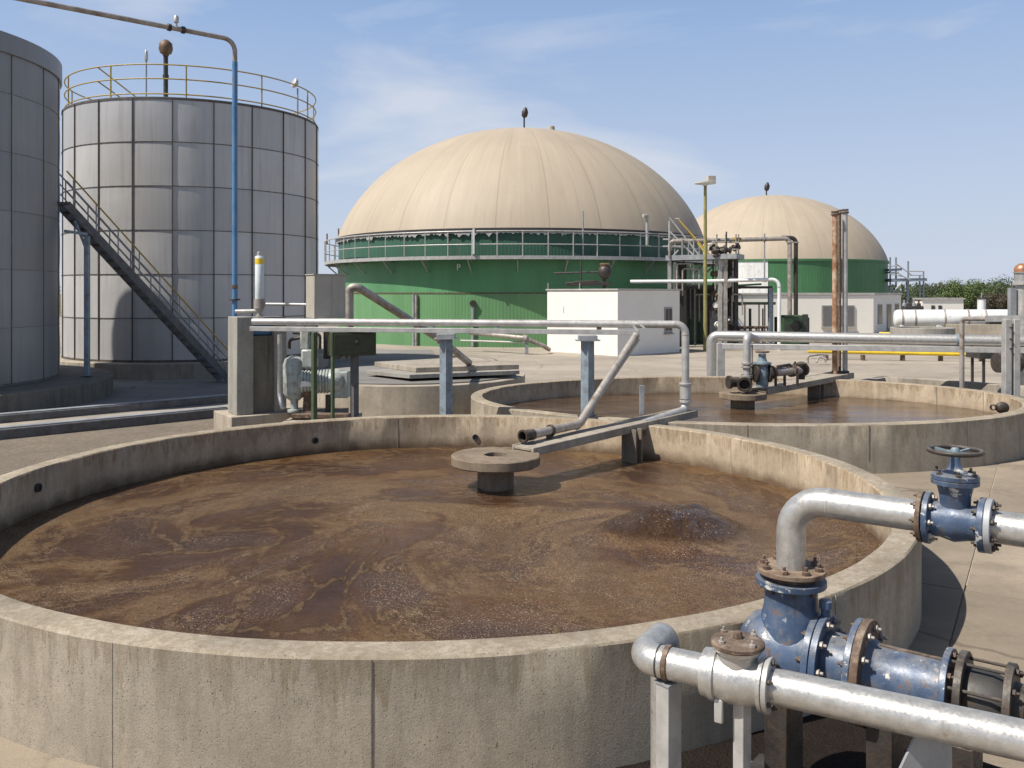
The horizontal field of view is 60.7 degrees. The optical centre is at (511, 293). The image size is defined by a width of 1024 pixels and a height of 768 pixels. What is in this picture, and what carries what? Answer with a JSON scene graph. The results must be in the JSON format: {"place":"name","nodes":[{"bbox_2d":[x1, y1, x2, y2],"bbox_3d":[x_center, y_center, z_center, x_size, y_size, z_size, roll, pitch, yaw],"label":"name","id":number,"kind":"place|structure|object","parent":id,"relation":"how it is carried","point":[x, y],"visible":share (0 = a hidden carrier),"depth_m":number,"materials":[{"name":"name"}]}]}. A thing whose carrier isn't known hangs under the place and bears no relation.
{"place":"outdoors","nodes":[
{"label":"outdoors","id":0,"kind":"place"},
{"bbox_2d":[0,418,213,474],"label":"gravel","id":1,"kind":"structure","parent":0,"point":[17,453],"depth_m":21.12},
{"bbox_2d":[0,406,227,439],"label":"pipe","id":2,"kind":"structure","parent":1,"relation":"on","point":[64,426],"depth_m":23.06,"materials":[{"name":"grey metal"}]},
{"bbox_2d":[15,0,239,315],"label":"blue riser pipe","id":3,"kind":"object","parent":1,"relation":"on","point":[184,30],"visible":0.98,"depth_m":21.34,"materials":[{"name":"metal"}]},
{"bbox_2d":[214,406,361,428],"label":"concrete plinth","id":4,"kind":"structure","parent":1,"relation":"on","point":[224,419],"depth_m":20.80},
{"bbox_2d":[283,332,349,417],"bbox_3d":[-4.601,1.871,21.050,1.650,2.058,1.700,0,0,0],"label":"compressor","id":5,"kind":"object","parent":4,"relation":"on","point":[296,380],"visible":0.84,"depth_m":20.50,"materials":[{"name":"paint"}]},
{"bbox_2d":[277,335,284,408],"bbox_3d":[-5.358,1.832,20.279,0.108,1.726,0.289,0,0,-37],"label":"down pipe","id":6,"kind":"object","parent":5,"relation":"attached to","point":[279,371],"visible":1,"depth_m":20.30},
{"bbox_2d":[311,332,316,419],"bbox_3d":[-4.437,2.240,19.600,0.240,2.720,0.225,0,0,0],"label":"green post","id":7,"kind":"object","parent":1,"relation":"on","point":[313,375],"visible":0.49,"depth_m":19.56,"materials":[{"name":"metal"}]},
{"bbox_2d":[331,333,334,417],"bbox_3d":[-4.000,2.240,19.500,0.160,2.720,0.150,0,0,0],"label":"green post","id":8,"kind":"object","parent":1,"relation":"on","point":[332,386],"visible":0.49,"depth_m":19.47,"materials":[{"name":"metal"}]},
{"bbox_2d":[21,346,436,421],"bbox_3d":[-21.600,3.592,41.000,36.800,0.001,38.000,0,0,0],"label":"concrete apron","id":9,"kind":"object","parent":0,"point":[129,390],"visible":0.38,"depth_m":33.60,"materials":[{"name":"concrete"}]},
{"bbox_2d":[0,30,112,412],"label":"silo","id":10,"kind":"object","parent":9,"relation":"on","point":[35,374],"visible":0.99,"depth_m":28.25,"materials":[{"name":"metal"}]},
{"bbox_2d":[64,220,92,376],"bbox_3d":[-15.131,0.192,30.507,0.914,5.476,0.394,0,0,-21],"label":"stair post","id":11,"kind":"object","parent":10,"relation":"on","point":[85,240],"visible":1,"depth_m":30.52,"materials":[{"name":"metal"}]},
{"bbox_2d":[0,394,227,422],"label":"pipe","id":12,"kind":"structure","parent":9,"relation":"on","point":[20,416],"depth_m":26.12,"materials":[{"name":"grey metal"}]},
{"bbox_2d":[57,171,227,382],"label":"steel staircase","id":13,"kind":"structure","parent":9,"relation":"on","point":[129,276],"depth_m":33.09,"materials":[{"name":"metal"}]},
{"bbox_2d":[60,64,328,378],"bbox_3d":[-15.450,-3.060,42.700,12.700,13.320,12.700,0,0,0],"label":"silo","id":14,"kind":"object","parent":9,"relation":"on","point":[152,175],"visible":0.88,"depth_m":37.41,"materials":[{"name":"metal"}]},
{"bbox_2d":[144,50,147,95],"bbox_3d":[-15.700,-9.351,37.500,0.160,2.162,0.160,0,0,0],"label":"vent pipe","id":15,"kind":"object","parent":14,"relation":"attached to","point":[146,56],"visible":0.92,"depth_m":37.47,"materials":[{"name":"metal"}]},
{"bbox_2d":[158,39,172,96],"bbox_3d":[-15.299,-9.733,38.600,0.600,2.926,0.591,0,0,0],"label":"breather vent","id":16,"kind":"object","parent":14,"relation":"on","point":[165,48],"visible":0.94,"depth_m":38.51,"materials":[{"name":"metal"}]},
{"bbox_2d":[291,78,298,114],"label":"floodlight","id":17,"kind":"object","parent":14,"relation":"on","point":[295,81],"visible":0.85,"depth_m":41.42,"materials":[{"name":"grey paint"}]},
{"bbox_2d":[228,316,285,415],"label":"concrete pier","id":18,"kind":"structure","parent":0,"point":[252,372],"depth_m":20.97,"materials":[{"name":"grey concrete"}]},
{"bbox_2d":[235,252,305,316],"bbox_3d":[-5.726,-0.216,20.969,1.932,1.560,0.324,0,0,15],"label":"filter pod","id":19,"kind":"object","parent":18,"relation":"on","point":[259,304],"visible":0.99,"depth_m":21.01,"materials":[{"name":"paint"}]},
{"bbox_2d":[0,316,1000,646],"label":"concrete yard","id":20,"kind":"structure","parent":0,"point":[538,364],"depth_m":44.64,"materials":[{"name":"concrete"}]},
{"bbox_2d":[298,366,524,416],"bbox_3d":[-3.200,3.045,28.051,7.240,1.110,7.242,0,0,0],"label":"round tank","id":21,"kind":"object","parent":20,"relation":"on","point":[383,395],"visible":0.37,"depth_m":24.62,"materials":[{"name":"concrete"}]},
{"bbox_2d":[366,369,519,378],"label":"cover slab","id":22,"kind":"structure","parent":21,"relation":"on","point":[396,373],"depth_m":25.99,"materials":[{"name":"grey concrete"}]},
{"bbox_2d":[375,357,518,372],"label":"cover slab","id":23,"kind":"structure","parent":22,"relation":"on","point":[431,365],"depth_m":26.89,"materials":[{"name":"concrete"}]},
{"bbox_2d":[345,283,471,365],"bbox_3d":[-2.486,0.988,23.967,0.644,2.470,5.833,0,0,29],"label":"slanting pipe","id":24,"kind":"object","parent":23,"relation":"on","point":[351,288],"visible":0.66,"depth_m":22.13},
{"bbox_2d":[460,333,550,354],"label":"drain line","id":25,"kind":"object","parent":20,"relation":"on","point":[526,339],"visible":0.98,"depth_m":51.75,"materials":[{"name":"grey paint"}]},
{"bbox_2d":[324,125,716,346],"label":"digester","id":26,"kind":"object","parent":20,"relation":"on","point":[500,224],"visible":0.89,"depth_m":59.85,"materials":[{"name":"metal"}]},
{"bbox_2d":[522,107,527,127],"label":"dome vent","id":27,"kind":"object","parent":26,"relation":"on","point":[524,113],"visible":0.95,"depth_m":72.55,"materials":[{"name":"metal"}]},
{"bbox_2d":[546,283,680,355],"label":"white hut","id":28,"kind":"object","parent":20,"relation":"on","point":[617,304],"visible":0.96,"depth_m":51.66,"materials":[{"name":"paint"}]},
{"bbox_2d":[553,259,611,288],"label":"roof blower","id":29,"kind":"object","parent":28,"relation":"on","point":[604,271],"visible":0.99,"depth_m":53.25,"materials":[{"name":"metal"}]},
{"bbox_2d":[664,307,673,333],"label":"window","id":30,"kind":"structure","parent":28,"relation":"in","point":[667,310],"depth_m":52.52,"materials":[{"name":"grey glass"}]},
{"bbox_2d":[663,217,743,349],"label":"access platform","id":31,"kind":"structure","parent":20,"relation":"on","point":[730,258],"depth_m":56.76,"materials":[{"name":"grey paint"}]},
{"bbox_2d":[709,243,740,256],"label":"valve cluster","id":32,"kind":"object","parent":31,"relation":"on","point":[716,250],"visible":0.96,"depth_m":56.01,"materials":[{"name":"metal"}]},
{"bbox_2d":[668,236,798,314],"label":"gas pipe","id":33,"kind":"object","parent":31,"relation":"attached to","point":[788,239],"visible":0.97,"depth_m":56.91,"materials":[{"name":"metal"}]},
{"bbox_2d":[763,234,765,277],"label":"vent rod","id":34,"kind":"object","parent":33,"relation":"attached to","point":[764,240],"visible":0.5,"depth_m":56.66,"materials":[{"name":"grey paint"}]},
{"bbox_2d":[694,176,715,350],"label":"lamp pole","id":35,"kind":"object","parent":20,"relation":"on","point":[710,180],"visible":0.98,"depth_m":53.90,"materials":[{"name":"metal"}]},
{"bbox_2d":[630,278,781,343],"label":"white pipe","id":36,"kind":"object","parent":20,"relation":"on","point":[777,282],"visible":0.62,"depth_m":55.47,"materials":[{"name":"metal"}]},
{"bbox_2d":[676,260,742,345],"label":"pipe tangle","id":37,"kind":"object","parent":20,"relation":"on","point":[730,319],"visible":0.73,"depth_m":56.50,"materials":[{"name":"grey metal"}]},
{"bbox_2d":[737,283,775,343],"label":"frame gantry","id":38,"kind":"object","parent":20,"relation":"on","point":[770,303],"visible":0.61,"depth_m":56.32,"materials":[{"name":"metal"}]},
{"bbox_2d":[774,314,808,343],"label":"green box","id":39,"kind":"object","parent":20,"relation":"on","point":[794,323],"visible":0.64,"depth_m":55.78,"materials":[{"name":"paint"}]},
{"bbox_2d":[696,195,888,292],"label":"digester","id":40,"kind":"object","parent":20,"relation":"on","point":[806,223],"visible":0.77,"depth_m":108.48,"materials":[{"name":"beige paint"}]},
{"bbox_2d":[764,182,769,194],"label":"dome vent","id":41,"kind":"object","parent":40,"relation":"on","point":[766,187],"visible":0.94,"depth_m":118.78,"materials":[{"name":"metal"}]},
{"bbox_2d":[806,353,826,363],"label":"bent pipe frame","id":42,"kind":"object","parent":20,"relation":"on","point":[823,356],"visible":0.99,"depth_m":43.95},
{"bbox_2d":[831,209,848,373],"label":"rusty standpipes","id":43,"kind":"object","parent":20,"relation":"on","point":[836,282],"visible":0.91,"depth_m":27.02,"materials":[{"name":"metal"}]},
{"bbox_2d":[706,331,1023,375],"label":"pipe rack","id":44,"kind":"object","parent":20,"relation":"on","point":[715,358],"visible":0.79,"depth_m":26.52,"materials":[{"name":"metal"}]},
{"bbox_2d":[808,350,981,360],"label":"yellow pipe","id":45,"kind":"object","parent":20,"relation":"on","point":[940,355],"visible":0.63,"depth_m":46.38,"materials":[{"name":"metal"}]},
{"bbox_2d":[886,257,926,304],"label":"scaffold","id":46,"kind":"object","parent":20,"relation":"on","point":[907,280],"visible":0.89,"depth_m":111.92,"materials":[{"name":"metal"}]},
{"bbox_2d":[901,300,923,309],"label":"equipment skid","id":47,"kind":"object","parent":20,"relation":"on","point":[908,306],"visible":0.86,"depth_m":99.56,"materials":[{"name":"metal"}]},
{"bbox_2d":[898,289,943,305],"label":"tree","id":48,"kind":"object","parent":20,"relation":"on","point":[913,295],"visible":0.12,"depth_m":139.54,"materials":[{"name":"green plant"}]},
{"bbox_2d":[890,326,954,345],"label":"concrete basin","id":49,"kind":"object","parent":20,"relation":"on","point":[919,330],"visible":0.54,"depth_m":55.88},
{"bbox_2d":[893,309,1006,326],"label":"white storage tank","id":50,"kind":"object","parent":20,"relation":"on","point":[931,318],"visible":0.45,"depth_m":60.61,"materials":[{"name":"metal"}]},
{"bbox_2d":[927,277,993,308],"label":"tree","id":51,"kind":"object","parent":20,"relation":"on","point":[957,291],"visible":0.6,"depth_m":147.81,"materials":[{"name":"green plant"}]},
{"bbox_2d":[946,324,1000,346],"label":"yard wall","id":52,"kind":"structure","parent":20,"relation":"on","point":[982,329],"depth_m":57.35,"materials":[{"name":"concrete"}]},
{"bbox_2d":[976,292,986,308],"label":"white stack","id":53,"kind":"object","parent":20,"relation":"on","point":[981,302],"visible":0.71,"depth_m":62.27,"materials":[{"name":"paint"}]},
{"bbox_2d":[959,292,1006,308],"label":"tree","id":54,"kind":"object","parent":20,"relation":"on","point":[975,305],"visible":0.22,"depth_m":145.47,"materials":[{"name":"green plant"}]},
{"bbox_2d":[980,290,1006,308],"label":"tree","id":55,"kind":"object","parent":20,"relation":"on","point":[1000,301],"visible":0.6,"depth_m":141.68,"materials":[{"name":"green plant"}]},
{"bbox_2d":[966,353,1023,381],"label":"support","id":56,"kind":"object","parent":20,"relation":"on","point":[982,356],"visible":0.58,"depth_m":32.60,"materials":[{"name":"metal"}]},
{"bbox_2d":[990,353,1023,372],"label":"pump","id":57,"kind":"object","parent":20,"relation":"on","point":[995,361],"visible":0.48,"depth_m":31.39,"materials":[{"name":"metal"}]},
{"bbox_2d":[1007,263,1023,384],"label":"flare stack","id":58,"kind":"object","parent":20,"relation":"on","point":[1015,300],"visible":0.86,"depth_m":32.88,"materials":[{"name":"metal"}]},
{"bbox_2d":[0,457,1023,767],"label":"pavement","id":59,"kind":"structure","parent":0,"point":[990,621],"depth_m":10.29,"materials":[{"name":"beige concrete"}]},
{"bbox_2d":[350,356,358,416],"bbox_3d":[-3.586,2.450,19.900,0.270,2.300,0.270,0,0,0],"label":"support post","id":60,"kind":"object","parent":59,"relation":"on","point":[354,386],"visible":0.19,"depth_m":19.85,"materials":[{"name":"grey metal"}]},
{"bbox_2d":[434,333,457,414],"bbox_3d":[-1.438,2.243,19.050,0.507,2.715,0.392,0,0,0],"label":"support post","id":61,"kind":"object","parent":59,"relation":"on","point":[446,373],"visible":0.72,"depth_m":18.96,"materials":[{"name":"metal"}]},
{"bbox_2d":[249,319,645,334],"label":"support beam","id":62,"kind":"structure","parent":61,"relation":"on","point":[454,330],"depth_m":19.19,"materials":[{"name":"metal"}]},
{"bbox_2d":[328,332,375,356],"bbox_3d":[-3.628,1.143,19.826,1.020,0.543,0.470,0,0,-24],"label":"olive cabinet","id":63,"kind":"object","parent":62,"relation":"hanging from","point":[354,343],"visible":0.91,"depth_m":19.64,"materials":[{"name":"metal"}]},
{"bbox_2d":[251,318,691,421],"bbox_3d":[-1.188,1.620,18.636,9.902,2.090,1.488,0,0,9],"label":"overhead pipe","id":64,"kind":"object","parent":62,"relation":"on","point":[685,384],"visible":0.95,"depth_m":18.95,"materials":[{"name":"metal"}]},
{"bbox_2d":[305,274,346,317],"bbox_3d":[-4.323,0.068,20.264,0.780,1.013,0.685,0,0,-30],"label":"cream cabinet","id":65,"kind":"object","parent":64,"relation":"on","point":[325,295],"visible":0.99,"depth_m":19.99,"materials":[{"name":"metal"}]},
{"bbox_2d":[0,414,921,767],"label":"round tank","id":66,"kind":"object","parent":59,"relation":"on","point":[90,692],"visible":0.76,"depth_m":6.53,"materials":[{"name":"concrete"}]},
{"bbox_2d":[0,447,881,641],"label":"sludge","id":67,"kind":"object","parent":66,"relation":"in","point":[405,544],"visible":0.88,"depth_m":11.11,"materials":[{"name":"liquid"}]},
{"bbox_2d":[451,447,539,491],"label":"inlet pillar","id":68,"kind":"structure","parent":67,"relation":"in","point":[495,468],"depth_m":14.32,"materials":[{"name":"concrete"}]},
{"bbox_2d":[512,385,697,462],"bbox_3d":[1.912,2.638,16.831,0.925,1.394,5.138,0,0,41],"label":"bridge channel","id":69,"kind":"object","parent":66,"relation":"on","point":[630,431],"visible":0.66,"depth_m":16.67,"materials":[{"name":"concrete"}]},
{"bbox_2d":[517,332,639,442],"bbox_3d":[1.445,1.761,16.650,0.294,1.896,3.943,0,0,39],"label":"feed pipe","id":70,"kind":"object","parent":69,"relation":"on","point":[549,431],"visible":0.99,"depth_m":16.52,"materials":[{"name":"metal"}]},
{"bbox_2d":[654,679,680,767],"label":"pipe post","id":71,"kind":"object","parent":59,"relation":"on","point":[668,724],"visible":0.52,"depth_m":5.20,"materials":[{"name":"metal"}]},
{"bbox_2d":[471,376,1023,473],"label":"round tank","id":72,"kind":"object","parent":59,"relation":"on","point":[893,447],"visible":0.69,"depth_m":18.25,"materials":[{"name":"concrete"}]},
{"bbox_2d":[575,335,600,417],"bbox_3d":[1.584,1.742,18.320,0.507,1.715,0.391,0,0,0],"label":"support post","id":73,"kind":"object","parent":72,"relation":"on","point":[587,367],"visible":0.82,"depth_m":18.24,"materials":[{"name":"metal"}]},
{"bbox_2d":[506,393,995,422],"bbox_3d":[5.854,3.101,22.300,13.196,0.025,9.636,0,0,0],"label":"sludge","id":74,"kind":"object","parent":72,"relation":"in","point":[771,408],"visible":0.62,"depth_m":23.45,"materials":[{"name":"liquid"}]},
{"bbox_2d":[719,390,766,408],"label":"inlet pillar","id":75,"kind":"structure","parent":74,"relation":"on","point":[738,399],"depth_m":23.44,"materials":[{"name":"concrete"}]},
{"bbox_2d":[751,372,853,397],"bbox_3d":[8.535,2.808,25.675,4.876,0.685,0.720,0,0,-42],"label":"bridge channel","id":76,"kind":"object","parent":72,"relation":"on","point":[814,384],"visible":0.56,"depth_m":25.73,"materials":[{"name":"concrete"}]},
{"bbox_2d":[772,361,809,385],"bbox_3d":[7.676,2.234,24.267,1.654,0.673,0.469,0,0,-38],"label":"rusty branch pipe","id":77,"kind":"object","parent":76,"relation":"on","point":[800,370],"visible":0.88,"depth_m":24.27,"materials":[{"name":"metal"}]},
{"bbox_2d":[751,350,772,386],"bbox_3d":[6.817,2.058,23.800,0.500,0.975,0.503,0,0,0],"label":"gate valve","id":78,"kind":"object","parent":77,"relation":"attached to","point":[762,371],"visible":1,"depth_m":23.65,"materials":[{"name":"blue paint"}]},
{"bbox_2d":[725,332,759,391],"bbox_3d":[6.329,1.857,24.020,0.761,1.560,1.556,0,0,24],"label":"riser pipe","id":79,"kind":"object","parent":78,"relation":"attached to","point":[743,383],"visible":1,"depth_m":23.80,"materials":[{"name":"metal"}]},
{"bbox_2d":[617,714,1000,767],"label":"dirt","id":80,"kind":"structure","parent":59,"relation":"on","point":[830,743],"depth_m":6.71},
{"bbox_2d":[733,705,750,767],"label":"pipe post","id":81,"kind":"object","parent":80,"relation":"on","point":[741,736],"visible":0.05,"depth_m":5.00,"materials":[{"name":"metal"}]},
{"bbox_2d":[631,623,1023,767],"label":"suction pipe","id":82,"kind":"object","parent":59,"relation":"on","point":[657,652],"visible":0.95,"depth_m":4.65,"materials":[{"name":"metal"}]},
{"bbox_2d":[697,626,781,723],"bbox_3d":[1.312,2.205,5.030,0.425,0.510,0.304,0,0,29],"label":"check valve","id":83,"kind":"object","parent":82,"relation":"attached to","point":[733,669],"visible":0.91,"depth_m":4.94,"materials":[{"name":"metal"}]},
{"bbox_2d":[740,572,1023,767],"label":"blue pump","id":84,"kind":"object","parent":59,"relation":"on","point":[792,626],"visible":0.58,"depth_m":5.65,"materials":[{"name":"paint"}]},
{"bbox_2d":[756,488,925,582],"bbox_3d":[2.183,1.595,5.871,1.085,0.671,0.464,0,0,37],"label":"discharge pipe","id":85,"kind":"object","parent":84,"relation":"attached to","point":[788,561],"visible":0.96,"depth_m":5.86,"materials":[{"name":"metal"}]},
{"bbox_2d":[899,737,951,767],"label":"gusset stand","id":86,"kind":"object","parent":59,"relation":"on","point":[921,753],"visible":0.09,"depth_m":4.61,"materials":[{"name":"grey paint"}]},
{"bbox_2d":[862,376,1023,397],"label":"trough wall","id":87,"kind":"structure","parent":59,"relation":"on","point":[992,387],"depth_m":26.42,"materials":[{"name":"concrete"}]},
{"bbox_2d":[985,315,1023,396],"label":"galvanised frame","id":88,"kind":"object","parent":59,"relation":"on","point":[1010,354],"visible":0.67,"depth_m":23.09,"materials":[{"name":"metal"}]},
{"bbox_2d":[0,0,1023,293],"label":"sky","id":89,"kind":"structure","parent":0,"point":[906,117],"materials":[{"name":"blue"}]},
{"bbox_2d":[687,285,733,343],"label":"dark shed","id":90,"kind":"structure","parent":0,"point":[699,330],"depth_m":62.10,"materials":[{"name":"metal"}]},
{"bbox_2d":[690,311,696,342],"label":"door panel","id":91,"kind":"structure","parent":90,"relation":"in","point":[692,312],"depth_m":62.05,"materials":[{"name":"green paint"}]},
{"bbox_2d":[700,311,702,342],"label":"door panel","id":92,"kind":"structure","parent":90,"relation":"in","point":[701,312],"depth_m":62.05,"materials":[{"name":"green paint"}]},
{"bbox_2d":[710,311,716,333],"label":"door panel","id":93,"kind":"structure","parent":90,"relation":"in","point":[714,319],"depth_m":62.05,"materials":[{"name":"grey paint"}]},
{"bbox_2d":[738,293,902,332],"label":"white building","id":94,"kind":"structure","parent":0,"point":[870,312],"depth_m":78.50,"materials":[{"name":"paint"}]},
{"bbox_2d":[821,305,855,327],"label":"window","id":95,"kind":"structure","parent":94,"relation":"in","point":[826,310],"depth_m":78.36,"materials":[{"name":"glass"}]},
{"bbox_2d":[878,304,882,323],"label":"window","id":96,"kind":"structure","parent":94,"relation":"in","point":[880,307],"depth_m":80.39,"materials":[{"name":"grey glass"}]},
{"bbox_2d":[887,304,891,330],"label":"door","id":97,"kind":"structure","parent":94,"relation":"in","point":[889,306],"depth_m":83.55,"materials":[{"name":"grey metal"}]},
{"bbox_2d":[902,298,964,309],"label":"building","id":98,"kind":"structure","parent":0,"point":[942,303],"depth_m":109.50,"materials":[{"name":"white paint"}]},
{"bbox_2d":[982,498,1023,553],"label":"outlet pipe","id":99,"kind":"object","parent":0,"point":[999,528],"visible":1,"depth_m":5.21,"materials":[{"name":"metal"}]},
{"bbox_2d":[920,444,987,552],"bbox_3d":[2.762,1.274,5.440,0.342,0.623,0.332,0,0,37],"label":"gate valve","id":100,"kind":"object","parent":99,"relation":"attached to","point":[952,514],"visible":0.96,"depth_m":5.37,"materials":[{"name":"blue paint"}]},
{"label":"ground","id":101,"kind":"structure","parent":0,"visible":0},
{"bbox_2d":[60,282,1014,292],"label":"wood","id":102,"kind":"object","parent":101,"relation":"on","point":[901,286],"depth_m":310.96,"materials":[{"name":"green plant"}]},
{"bbox_2d":[899,283,945,299],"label":"tree","id":103,"kind":"object","parent":101,"relation":"on","point":[914,289],"visible":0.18,"depth_m":159.31,"materials":[{"name":"green plant"}]},
{"bbox_2d":[916,281,960,294],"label":"tree","id":104,"kind":"object","parent":101,"relation":"on","point":[926,285],"visible":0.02,"depth_m":165.55,"materials":[{"name":"green plant"}]},
{"bbox_2d":[926,284,965,295],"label":"tree","id":105,"kind":"object","parent":101,"relation":"on","point":[941,289],"visible":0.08,"depth_m":157.47,"materials":[{"name":"green plant"}]},
{"bbox_2d":[956,287,998,304],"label":"tree","id":106,"kind":"object","parent":101,"relation":"on","point":[980,294],"visible":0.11,"depth_m":147.52,"materials":[{"name":"green plant"}]},
{"bbox_2d":[982,274,1013,292],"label":"tree","id":107,"kind":"object","parent":101,"relation":"on","point":[1001,281],"visible":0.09,"depth_m":165.63,"materials":[{"name":"green plant"}]},
{"bbox_2d":[983,282,1014,298],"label":"tree","id":108,"kind":"object","parent":101,"relation":"on","point":[1000,289],"visible":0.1,"depth_m":158.58,"materials":[{"name":"green plant"}]},
{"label":"dirt","id":109,"kind":"structure","parent":0,"visible":0},
{"bbox_2d":[959,316,984,387],"bbox_3d":[12.769,1.964,24.130,0.127,2.672,1.088,0,0,-12],"label":"hoop post","id":110,"kind":"object","parent":109,"relation":"on","point":[962,348],"visible":0.89,"depth_m":24.55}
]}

